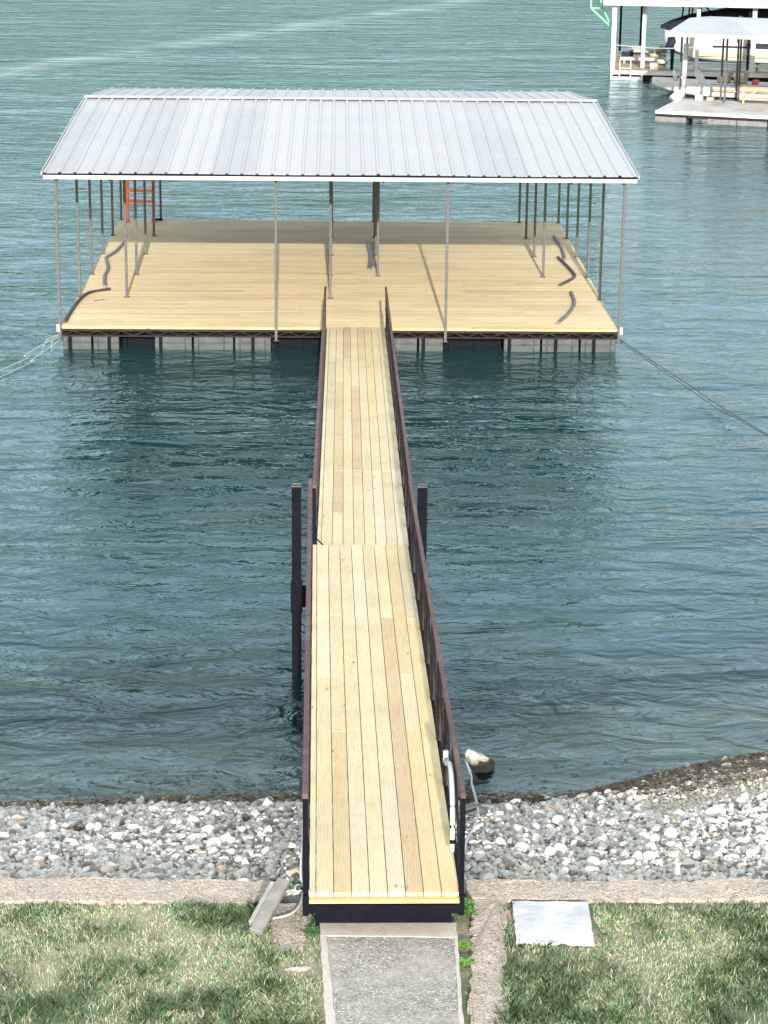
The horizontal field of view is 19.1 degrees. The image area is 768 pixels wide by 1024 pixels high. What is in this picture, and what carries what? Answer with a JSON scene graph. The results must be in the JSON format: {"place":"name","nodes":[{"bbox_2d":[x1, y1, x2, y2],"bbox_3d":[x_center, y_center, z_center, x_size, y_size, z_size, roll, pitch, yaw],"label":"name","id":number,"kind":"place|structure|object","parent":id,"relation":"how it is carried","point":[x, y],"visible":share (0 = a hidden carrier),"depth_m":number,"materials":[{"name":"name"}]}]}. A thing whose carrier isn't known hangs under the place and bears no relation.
{"place":"outdoors","nodes":[
{"label":"outdoors","id":0,"kind":"place"},
{"bbox_2d":[0,0,767,799],"bbox_3d":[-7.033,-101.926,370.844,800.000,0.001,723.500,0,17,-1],"label":"water","id":1,"kind":"structure","parent":0,"point":[590,508],"depth_m":42.70,"materials":[{"name":"teal liquid"}]},
{"bbox_2d":[291,483,305,734],"bbox_3d":[-1.084,2.081,29.486,0.229,5.066,0.150,0,17,-1],"label":"piling","id":2,"kind":"object","parent":1,"relation":"in","point":[298,595],"visible":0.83,"depth_m":29.13,"materials":[{"name":"black metal"}]},
{"bbox_2d":[41,87,639,352],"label":"covered dock","id":3,"kind":"object","parent":1,"relation":"on","point":[253,285],"visible":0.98,"depth_m":50.26,"materials":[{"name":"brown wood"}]},
{"bbox_2d":[0,334,59,370],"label":"mooring rope","id":4,"kind":"object","parent":3,"relation":"attached to","point":[28,353],"visible":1,"depth_m":46.02,"materials":[{"name":"grey fabric"}]},
{"bbox_2d":[0,338,61,376],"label":"mooring rope","id":5,"kind":"object","parent":3,"relation":"attached to","point":[32,359],"visible":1,"depth_m":45.99,"materials":[{"name":"grey fabric"}]},
{"bbox_2d":[63,288,110,322],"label":"bumper strip","id":6,"kind":"object","parent":3,"relation":"on","point":[79,299],"visible":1,"depth_m":49.42,"materials":[{"name":"plastic"}]},
{"bbox_2d":[103,257,109,287],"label":"bumper strip","id":7,"kind":"object","parent":3,"relation":"on","point":[106,272],"visible":1,"depth_m":52.44,"materials":[{"name":"grey plastic"}]},
{"bbox_2d":[104,241,123,256],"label":"bumper strip","id":8,"kind":"object","parent":3,"relation":"on","point":[118,248],"visible":0.94,"depth_m":55.05,"materials":[{"name":"grey plastic"}]},
{"bbox_2d":[126,180,162,221],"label":"ladder","id":9,"kind":"object","parent":3,"relation":"on","point":[128,190],"visible":0.46,"depth_m":59.06,"materials":[{"name":"red paint"}]},
{"bbox_2d":[365,241,370,270],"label":"bumper strip","id":10,"kind":"object","parent":3,"relation":"on","point":[369,257],"visible":1,"depth_m":54.53,"materials":[{"name":"grey plastic"}]},
{"bbox_2d":[370,241,374,268],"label":"bumper strip","id":11,"kind":"object","parent":3,"relation":"on","point":[371,252],"visible":1,"depth_m":54.93,"materials":[{"name":"grey plastic"}]},
{"bbox_2d":[553,235,566,260],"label":"bumper strip","id":12,"kind":"object","parent":3,"relation":"on","point":[561,248],"visible":1,"depth_m":55.94,"materials":[{"name":"grey plastic"}]},
{"bbox_2d":[556,291,575,324],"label":"bumper strip","id":13,"kind":"object","parent":3,"relation":"on","point":[566,315],"visible":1,"depth_m":48.96,"materials":[{"name":"grey plastic"}]},
{"bbox_2d":[557,256,575,285],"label":"bumper strip","id":14,"kind":"object","parent":3,"relation":"on","point":[563,262],"visible":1,"depth_m":53.01,"materials":[{"name":"plastic"}]},
{"bbox_2d":[620,339,767,434],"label":"mooring cable","id":15,"kind":"object","parent":3,"relation":"attached to","point":[695,389],"visible":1,"depth_m":43.53,"materials":[{"name":"grey metal"}]},
{"bbox_2d":[621,342,767,436],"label":"mooring cable","id":16,"kind":"object","parent":3,"relation":"attached to","point":[694,392],"visible":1,"depth_m":43.50,"materials":[{"name":"grey metal"}]},
{"bbox_2d":[417,484,427,723],"bbox_3d":[0.442,2.087,29.517,0.184,5.066,0.150,0,17,-1],"label":"piling","id":17,"kind":"object","parent":1,"relation":"in","point":[422,503],"visible":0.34,"depth_m":28.83,"materials":[{"name":"black metal"}]},
{"bbox_2d":[604,0,767,81],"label":"boat dock","id":18,"kind":"object","parent":1,"relation":"on","point":[640,67],"visible":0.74,"depth_m":96.33,"materials":[{"name":"white paint"}]},
{"bbox_2d":[590,0,611,27],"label":"frame arm","id":19,"kind":"object","parent":18,"relation":"attached to","point":[603,19],"visible":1,"depth_m":96.92},
{"bbox_2d":[618,58,631,79],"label":"swim ladder","id":20,"kind":"object","parent":18,"relation":"attached to","point":[629,78],"visible":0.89,"depth_m":96.49,"materials":[{"name":"white metal"}]},
{"bbox_2d":[650,61,658,70],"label":"storage tub","id":21,"kind":"object","parent":18,"relation":"on","point":[653,65],"visible":1,"depth_m":96.74,"materials":[{"name":"grey plastic"}]},
{"bbox_2d":[649,45,667,63],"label":"cushion pile","id":22,"kind":"object","parent":18,"relation":"on","point":[662,60],"visible":0.84,"depth_m":100.97,"materials":[{"name":"white fabric"}]},
{"bbox_2d":[663,37,675,69],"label":"outboard motor","id":23,"kind":"object","parent":18,"relation":"on","point":[671,41],"visible":0.99,"depth_m":96.83,"materials":[{"name":"black metal"}]},
{"bbox_2d":[652,70,767,97],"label":"motorboat","id":24,"kind":"object","parent":1,"relation":"on","point":[700,85],"visible":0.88,"depth_m":90.92,"materials":[{"name":"white plastic"}]},
{"bbox_2d":[655,16,767,126],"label":"boat dock","id":25,"kind":"object","parent":1,"relation":"on","point":[720,111],"visible":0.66,"depth_m":83.90,"materials":[{"name":"white paint"}]},
{"bbox_2d":[669,43,688,101],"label":"pole","id":26,"kind":"object","parent":25,"relation":"on","point":[677,95],"visible":0.98,"depth_m":86.48,"materials":[{"name":"white paint"}]},
{"bbox_2d":[739,86,767,103],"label":"rack","id":27,"kind":"object","parent":25,"relation":"on","point":[744,88],"visible":1,"depth_m":85.63,"materials":[{"name":"beige wood"}]},
{"bbox_2d":[687,59,767,70],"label":"boat lift","id":28,"kind":"object","parent":1,"relation":"in","point":[758,67],"visible":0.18,"depth_m":97.64,"materials":[{"name":"white paint"}]},
{"bbox_2d":[661,7,767,63],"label":"covered boat","id":29,"kind":"object","parent":28,"relation":"on","point":[710,49],"visible":0.55,"depth_m":97.27,"materials":[{"name":"navy canvas"},{"name":"white fiberglass"}]},
{"bbox_2d":[0,643,767,1023],"bbox_3d":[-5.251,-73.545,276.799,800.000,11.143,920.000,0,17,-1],"label":"ground","id":30,"kind":"structure","parent":0,"point":[634,695],"depth_m":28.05,"materials":[{"name":"green plant"}]},
{"bbox_2d":[11,815,23,821],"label":"riprap stone","id":31,"kind":"object","parent":30,"relation":"on","point":[17,818],"visible":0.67,"depth_m":23.24,"materials":[{"name":"stone"}]},
{"bbox_2d":[45,869,57,878],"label":"riprap stone","id":32,"kind":"object","parent":30,"relation":"on","point":[52,873],"visible":0.52,"depth_m":20.13,"materials":[{"name":"stone"}]},
{"bbox_2d":[49,854,60,861],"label":"riprap stone","id":33,"kind":"object","parent":30,"relation":"on","point":[53,858],"visible":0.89,"depth_m":20.93,"materials":[{"name":"stone"}]},
{"bbox_2d":[58,832,71,841],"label":"riprap stone","id":34,"kind":"object","parent":30,"relation":"on","point":[63,837],"visible":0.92,"depth_m":21.98,"materials":[{"name":"stone"}]},
{"bbox_2d":[94,822,101,832],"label":"riprap stone","id":35,"kind":"object","parent":30,"relation":"on","point":[98,826],"visible":0.73,"depth_m":22.61,"materials":[{"name":"stone"}]},
{"bbox_2d":[93,813,108,821],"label":"riprap stone","id":36,"kind":"object","parent":30,"relation":"on","point":[101,816],"visible":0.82,"depth_m":23.38,"materials":[{"name":"stone"}]},
{"bbox_2d":[111,832,122,842],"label":"riprap stone","id":37,"kind":"object","parent":30,"relation":"on","point":[116,836],"visible":0.97,"depth_m":22.00,"materials":[{"name":"stone"}]},
{"bbox_2d":[0,877,282,905],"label":"seawall","id":38,"kind":"object","parent":30,"relation":"on","point":[99,891],"visible":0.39,"depth_m":19.49,"materials":[{"name":"concrete"}]},
{"bbox_2d":[141,865,154,872],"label":"riprap stone","id":39,"kind":"object","parent":30,"relation":"on","point":[149,868],"visible":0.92,"depth_m":20.48,"materials":[{"name":"stone"}]},
{"bbox_2d":[200,825,214,834],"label":"riprap stone","id":40,"kind":"object","parent":30,"relation":"on","point":[206,829],"visible":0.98,"depth_m":22.35,"materials":[{"name":"stone"}]},
{"bbox_2d":[219,832,230,842],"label":"riprap stone","id":41,"kind":"object","parent":30,"relation":"on","point":[225,837],"visible":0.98,"depth_m":21.84,"materials":[{"name":"stone"}]},
{"bbox_2d":[234,867,247,878],"bbox_3d":[-1.274,3.227,20.396,0.131,0.122,0.104,0,17,-1],"label":"riprap stone","id":42,"kind":"object","parent":30,"relation":"on","point":[242,872],"visible":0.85,"depth_m":20.37,"materials":[{"name":"stone"}]},
{"bbox_2d":[262,797,273,807],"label":"riprap stone","id":43,"kind":"object","parent":30,"relation":"on","point":[267,802],"visible":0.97,"depth_m":24.06,"materials":[{"name":"stone"}]},
{"bbox_2d":[263,825,272,833],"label":"riprap stone","id":44,"kind":"object","parent":30,"relation":"on","point":[267,829],"visible":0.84,"depth_m":22.28,"materials":[{"name":"stone"}]},
{"bbox_2d":[248,878,290,934],"bbox_3d":[-0.962,3.243,18.861,0.165,0.230,0.622,7,18,19],"label":"board","id":45,"kind":"object","parent":30,"relation":"on","point":[267,906],"visible":1,"depth_m":18.83,"materials":[{"name":"grey wood"}]},
{"bbox_2d":[276,842,292,851],"bbox_3d":[-0.939,3.155,21.473,0.158,0.111,0.085,-8,19,-26],"label":"riprap stone","id":46,"kind":"object","parent":30,"relation":"on","point":[283,846],"visible":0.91,"depth_m":21.44,"materials":[{"name":"stone"}]},
{"bbox_2d":[285,861,297,868],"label":"riprap stone","id":47,"kind":"object","parent":30,"relation":"on","point":[290,864],"visible":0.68,"depth_m":20.58,"materials":[{"name":"stone"}]},
{"bbox_2d":[270,903,313,952],"bbox_3d":[-0.764,3.617,18.927,0.361,0.486,0.955,0,17,-1],"label":"concrete strip","id":48,"kind":"object","parent":30,"relation":"on","point":[283,932],"visible":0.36,"depth_m":18.83,"materials":[{"name":"beige concrete"}]},
{"bbox_2d":[272,841,302,919],"bbox_3d":[-0.735,3.131,19.442,0.183,0.205,1.137,4,17,10],"label":"hose","id":49,"kind":"object","parent":48,"relation":"on","point":[301,900],"visible":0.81,"depth_m":19.35,"materials":[{"name":"white plastic"}]},
{"bbox_2d":[285,879,302,895],"bbox_3d":[-0.716,3.265,19.812,0.254,0.149,0.268,4,17,12],"label":"weed","id":50,"kind":"object","parent":30,"relation":"on","point":[296,881],"visible":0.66,"depth_m":19.79,"materials":[{"name":"green plant"}]},
{"bbox_2d":[281,965,312,971],"bbox_3d":[-0.677,3.644,18.115,0.309,0.078,0.100,-3,17,-13],"label":"stone","id":51,"kind":"object","parent":30,"relation":"on","point":[302,968],"visible":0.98,"depth_m":18.11,"materials":[{"name":"stone"}]},
{"bbox_2d":[299,924,319,935],"bbox_3d":[-0.598,3.430,18.753,0.206,0.052,0.203,0,17,-1],"label":"weed","id":52,"kind":"object","parent":30,"relation":"on","point":[313,931],"visible":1,"depth_m":18.75,"materials":[{"name":"green plant"}]},
{"bbox_2d":[302,480,465,928],"bbox_3d":[-0.154,1.432,23.799,1.417,1.618,11.146,0,17,-1],"label":"gangway","id":53,"kind":"object","parent":30,"relation":"on","point":[367,632],"visible":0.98,"depth_m":21.67,"materials":[{"name":"brown wood"}]},
{"bbox_2d":[312,286,412,563],"bbox_3d":[-0.430,-1.977,38.125,1.316,2.118,18.373,0,17,-1],"label":"gangway","id":54,"kind":"object","parent":53,"relation":"attached to","point":[343,494],"visible":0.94,"depth_m":35.24,"materials":[{"name":"brown wood"}]},
{"bbox_2d":[443,750,455,852],"bbox_3d":[0.558,2.436,19.465,0.059,0.557,1.086,0,17,-2],"label":"drain pipe","id":55,"kind":"object","parent":53,"relation":"attached to","point":[447,762],"visible":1,"depth_m":19.08,"materials":[{"name":"white plastic"}]},
{"bbox_2d":[0,751,767,808],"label":"shore debris","id":56,"kind":"object","parent":30,"relation":"on","point":[530,796],"visible":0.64,"depth_m":25.14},
{"bbox_2d":[453,898,477,916],"bbox_3d":[0.654,3.315,19.129,0.262,0.177,0.239,0,17,-1],"label":"weed","id":57,"kind":"object","parent":30,"relation":"on","point":[468,907],"visible":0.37,"depth_m":19.09,"materials":[{"name":"green plant"}]},
{"bbox_2d":[458,939,473,950],"bbox_3d":[0.650,3.501,18.473,0.155,0.067,0.164,0,17,-1],"label":"weed","id":58,"kind":"object","parent":30,"relation":"on","point":[463,944],"visible":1,"depth_m":18.46,"materials":[{"name":"green plant"}]},
{"bbox_2d":[459,957,474,967],"bbox_3d":[0.649,3.579,18.184,0.166,0.064,0.157,-14,22,-40],"label":"weed","id":59,"kind":"object","parent":30,"relation":"on","point":[467,962],"visible":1,"depth_m":18.17,"materials":[{"name":"green plant"}]},
{"bbox_2d":[459,804,487,815],"bbox_3d":[0.922,3.059,23.533,0.303,0.120,0.123,0,17,-1],"label":"stone","id":60,"kind":"object","parent":30,"relation":"on","point":[470,809],"visible":0.81,"depth_m":23.50,"materials":[{"name":"stone"}]},
{"bbox_2d":[473,851,484,859],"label":"riprap stone","id":61,"kind":"object","parent":30,"relation":"on","point":[478,855],"visible":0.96,"depth_m":21.32,"materials":[{"name":"stone"}]},
{"bbox_2d":[464,749,494,780],"bbox_3d":[1.112,2.938,26.556,0.362,0.431,0.181,-10,20,-31],"label":"boulder","id":62,"kind":"object","parent":30,"relation":"on","point":[481,766],"visible":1,"depth_m":26.48,"materials":[{"name":"stone"}]},
{"bbox_2d":[467,899,509,1023],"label":"concrete strip","id":63,"kind":"object","parent":30,"relation":"on","point":[488,923],"visible":0.8,"depth_m":18.22,"materials":[{"name":"beige concrete"}]},
{"bbox_2d":[495,837,506,846],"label":"riprap stone","id":64,"kind":"object","parent":30,"relation":"on","point":[500,841],"visible":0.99,"depth_m":21.94,"materials":[{"name":"stone"}]},
{"bbox_2d":[512,824,523,833],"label":"riprap stone","id":65,"kind":"object","parent":30,"relation":"on","point":[516,828],"visible":0.69,"depth_m":22.58,"materials":[{"name":"stone"}]},
{"bbox_2d":[544,846,554,856],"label":"riprap stone","id":66,"kind":"object","parent":30,"relation":"on","point":[549,851],"visible":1,"depth_m":21.28,"materials":[{"name":"stone"}]},
{"bbox_2d":[512,901,593,945],"bbox_3d":[1.399,3.410,18.957,0.668,0.078,0.825,0,17,-1],"label":"white panel","id":67,"kind":"object","parent":30,"relation":"on","point":[546,922],"visible":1,"depth_m":18.93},
{"bbox_2d":[554,843,566,855],"bbox_3d":[1.647,3.165,21.426,0.129,0.134,0.097,8,19,24],"label":"riprap stone","id":68,"kind":"object","parent":30,"relation":"on","point":[559,848],"visible":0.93,"depth_m":21.39,"materials":[{"name":"stone"}]},
{"bbox_2d":[558,875,571,881],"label":"riprap stone","id":69,"kind":"object","parent":30,"relation":"on","point":[566,878],"visible":0.64,"depth_m":20.09,"materials":[{"name":"stone"}]},
{"bbox_2d":[569,835,583,846],"bbox_3d":[1.841,3.174,21.909,0.132,0.152,0.083,-2,17,-10],"label":"riprap stone","id":70,"kind":"object","parent":30,"relation":"on","point":[578,839],"visible":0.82,"depth_m":21.89,"materials":[{"name":"stone"}]},
{"bbox_2d":[587,856,599,866],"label":"riprap stone","id":71,"kind":"object","parent":30,"relation":"on","point":[593,861],"visible":0.77,"depth_m":20.77,"materials":[{"name":"stone"}]},
{"bbox_2d":[595,841,607,850],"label":"riprap stone","id":72,"kind":"object","parent":30,"relation":"on","point":[603,845],"visible":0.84,"depth_m":21.57,"materials":[{"name":"stone"}]},
{"bbox_2d":[466,876,767,903],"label":"seawall","id":73,"kind":"object","parent":30,"relation":"on","point":[725,891],"visible":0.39,"depth_m":19.59,"materials":[{"name":"concrete"}]},
{"bbox_2d":[616,792,626,800],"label":"riprap stone","id":74,"kind":"object","parent":30,"relation":"on","point":[622,795],"visible":0.7,"depth_m":24.53,"materials":[{"name":"stone"}]},
{"bbox_2d":[620,858,634,866],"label":"riprap stone","id":75,"kind":"object","parent":30,"relation":"on","point":[628,862],"visible":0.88,"depth_m":20.74,"materials":[{"name":"stone"}]},
{"bbox_2d":[637,832,649,840],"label":"riprap stone","id":76,"kind":"object","parent":30,"relation":"on","point":[644,836],"visible":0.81,"depth_m":21.89,"materials":[{"name":"stone"}]},
{"bbox_2d":[644,842,657,851],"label":"riprap stone","id":77,"kind":"object","parent":30,"relation":"on","point":[649,846],"visible":0.7,"depth_m":21.32,"materials":[{"name":"stone"}]},
{"bbox_2d":[648,833,659,843],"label":"riprap stone","id":78,"kind":"object","parent":30,"relation":"on","point":[654,837],"visible":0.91,"depth_m":21.85,"materials":[{"name":"stone"}]},
{"bbox_2d":[664,827,676,837],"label":"riprap stone","id":79,"kind":"object","parent":30,"relation":"on","point":[670,832],"visible":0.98,"depth_m":21.94,"materials":[{"name":"stone"}]},
{"bbox_2d":[703,807,717,817],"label":"riprap stone","id":80,"kind":"object","parent":30,"relation":"on","point":[711,812],"visible":0.85,"depth_m":22.91,"materials":[{"name":"stone"}]},
{"bbox_2d":[728,839,739,848],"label":"riprap stone","id":81,"kind":"object","parent":30,"relation":"on","point":[733,843],"visible":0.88,"depth_m":21.44,"materials":[{"name":"stone"}]},
{"bbox_2d":[746,848,756,858],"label":"riprap stone","id":82,"kind":"object","parent":30,"relation":"on","point":[750,853],"visible":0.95,"depth_m":21.00,"materials":[{"name":"stone"}]},
{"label":"riprap stone","id":83,"kind":"object","parent":30,"relation":"on","visible":0},
{"bbox_2d":[464,758,478,850],"bbox_3d":[0.902,3.028,23.743,0.167,1.388,5.515,1,17,2],"label":"hose","id":84,"kind":"object","parent":83,"relation":"on","point":[477,808],"visible":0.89,"depth_m":23.60,"materials":[{"name":"white plastic"}]},
{"bbox_2d":[0,723,767,895],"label":"gravel","id":85,"kind":"structure","parent":0,"point":[266,858],"depth_m":22.16,"materials":[{"name":"stone"}]},
{"bbox_2d":[30,856,44,863],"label":"riprap stone","id":86,"kind":"object","parent":85,"relation":"on","point":[37,859],"visible":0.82,"depth_m":20.82,"materials":[{"name":"stone"}]},
{"bbox_2d":[73,822,84,830],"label":"riprap stone","id":87,"kind":"object","parent":85,"relation":"on","point":[78,826],"visible":1,"depth_m":22.65,"materials":[{"name":"stone"}]},
{"bbox_2d":[100,866,115,875],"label":"riprap stone","id":88,"kind":"object","parent":85,"relation":"on","point":[106,869],"visible":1,"depth_m":20.34,"materials":[{"name":"stone"}]},
{"bbox_2d":[105,861,118,869],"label":"riprap stone","id":89,"kind":"object","parent":85,"relation":"on","point":[111,865],"visible":0.59,"depth_m":20.68,"materials":[{"name":"stone"}]},
{"bbox_2d":[207,837,221,845],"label":"riprap stone","id":90,"kind":"object","parent":85,"relation":"on","point":[217,840],"visible":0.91,"depth_m":21.68,"materials":[{"name":"stone"}]},
{"bbox_2d":[235,855,249,863],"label":"riprap stone","id":91,"kind":"object","parent":85,"relation":"on","point":[238,859],"visible":0.71,"depth_m":20.88,"materials":[{"name":"stone"}]},
{"bbox_2d":[285,868,299,878],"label":"riprap stone","id":92,"kind":"object","parent":85,"relation":"on","point":[293,872],"visible":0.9,"depth_m":20.26,"materials":[{"name":"stone"}]},
{"bbox_2d":[478,872,494,879],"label":"riprap stone","id":93,"kind":"object","parent":85,"relation":"on","point":[487,875],"visible":0.52,"depth_m":20.25,"materials":[{"name":"stone"}]},
{"bbox_2d":[552,815,563,825],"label":"riprap stone","id":94,"kind":"object","parent":85,"relation":"on","point":[557,820],"visible":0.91,"depth_m":23.05,"materials":[{"name":"stone"}]},
{"bbox_2d":[631,851,642,861],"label":"riprap stone","id":95,"kind":"object","parent":85,"relation":"on","point":[638,855],"visible":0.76,"depth_m":20.99,"materials":[{"name":"stone"}]},
{"bbox_2d":[642,851,655,861],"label":"riprap stone","id":96,"kind":"object","parent":85,"relation":"on","point":[648,856],"visible":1,"depth_m":20.94,"materials":[{"name":"stone"}]},
{"bbox_2d":[667,850,681,857],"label":"riprap stone","id":97,"kind":"object","parent":85,"relation":"on","point":[674,853],"visible":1,"depth_m":21.03,"materials":[{"name":"stone"}]},
{"bbox_2d":[672,866,679,876],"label":"riprap stone","id":98,"kind":"object","parent":85,"relation":"on","point":[675,871],"visible":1,"depth_m":20.21,"materials":[{"name":"stone"}]},
{"bbox_2d":[681,857,694,868],"bbox_3d":[2.760,3.189,20.705,0.126,0.109,0.106,-13,22,-38],"label":"riprap stone","id":99,"kind":"object","parent":85,"relation":"on","point":[687,862],"visible":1,"depth_m":20.69,"materials":[{"name":"stone"}]},
{"bbox_2d":[705,851,715,859],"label":"riprap stone","id":100,"kind":"object","parent":85,"relation":"on","point":[709,855],"visible":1,"depth_m":20.93,"materials":[{"name":"stone"}]},
{"bbox_2d":[741,836,751,844],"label":"riprap stone","id":101,"kind":"object","parent":85,"relation":"on","point":[747,840],"visible":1,"depth_m":21.55,"materials":[{"name":"stone"}]},
{"bbox_2d":[320,923,463,1023],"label":"concrete path","id":102,"kind":"structure","parent":0,"point":[390,973],"depth_m":17.91,"materials":[{"name":"grey concrete"}]},
{"bbox_2d":[621,49,633,56],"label":"storage tub","id":103,"kind":"object","parent":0,"point":[627,52],"visible":0.81,"depth_m":100.78,"materials":[{"name":"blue plastic"}]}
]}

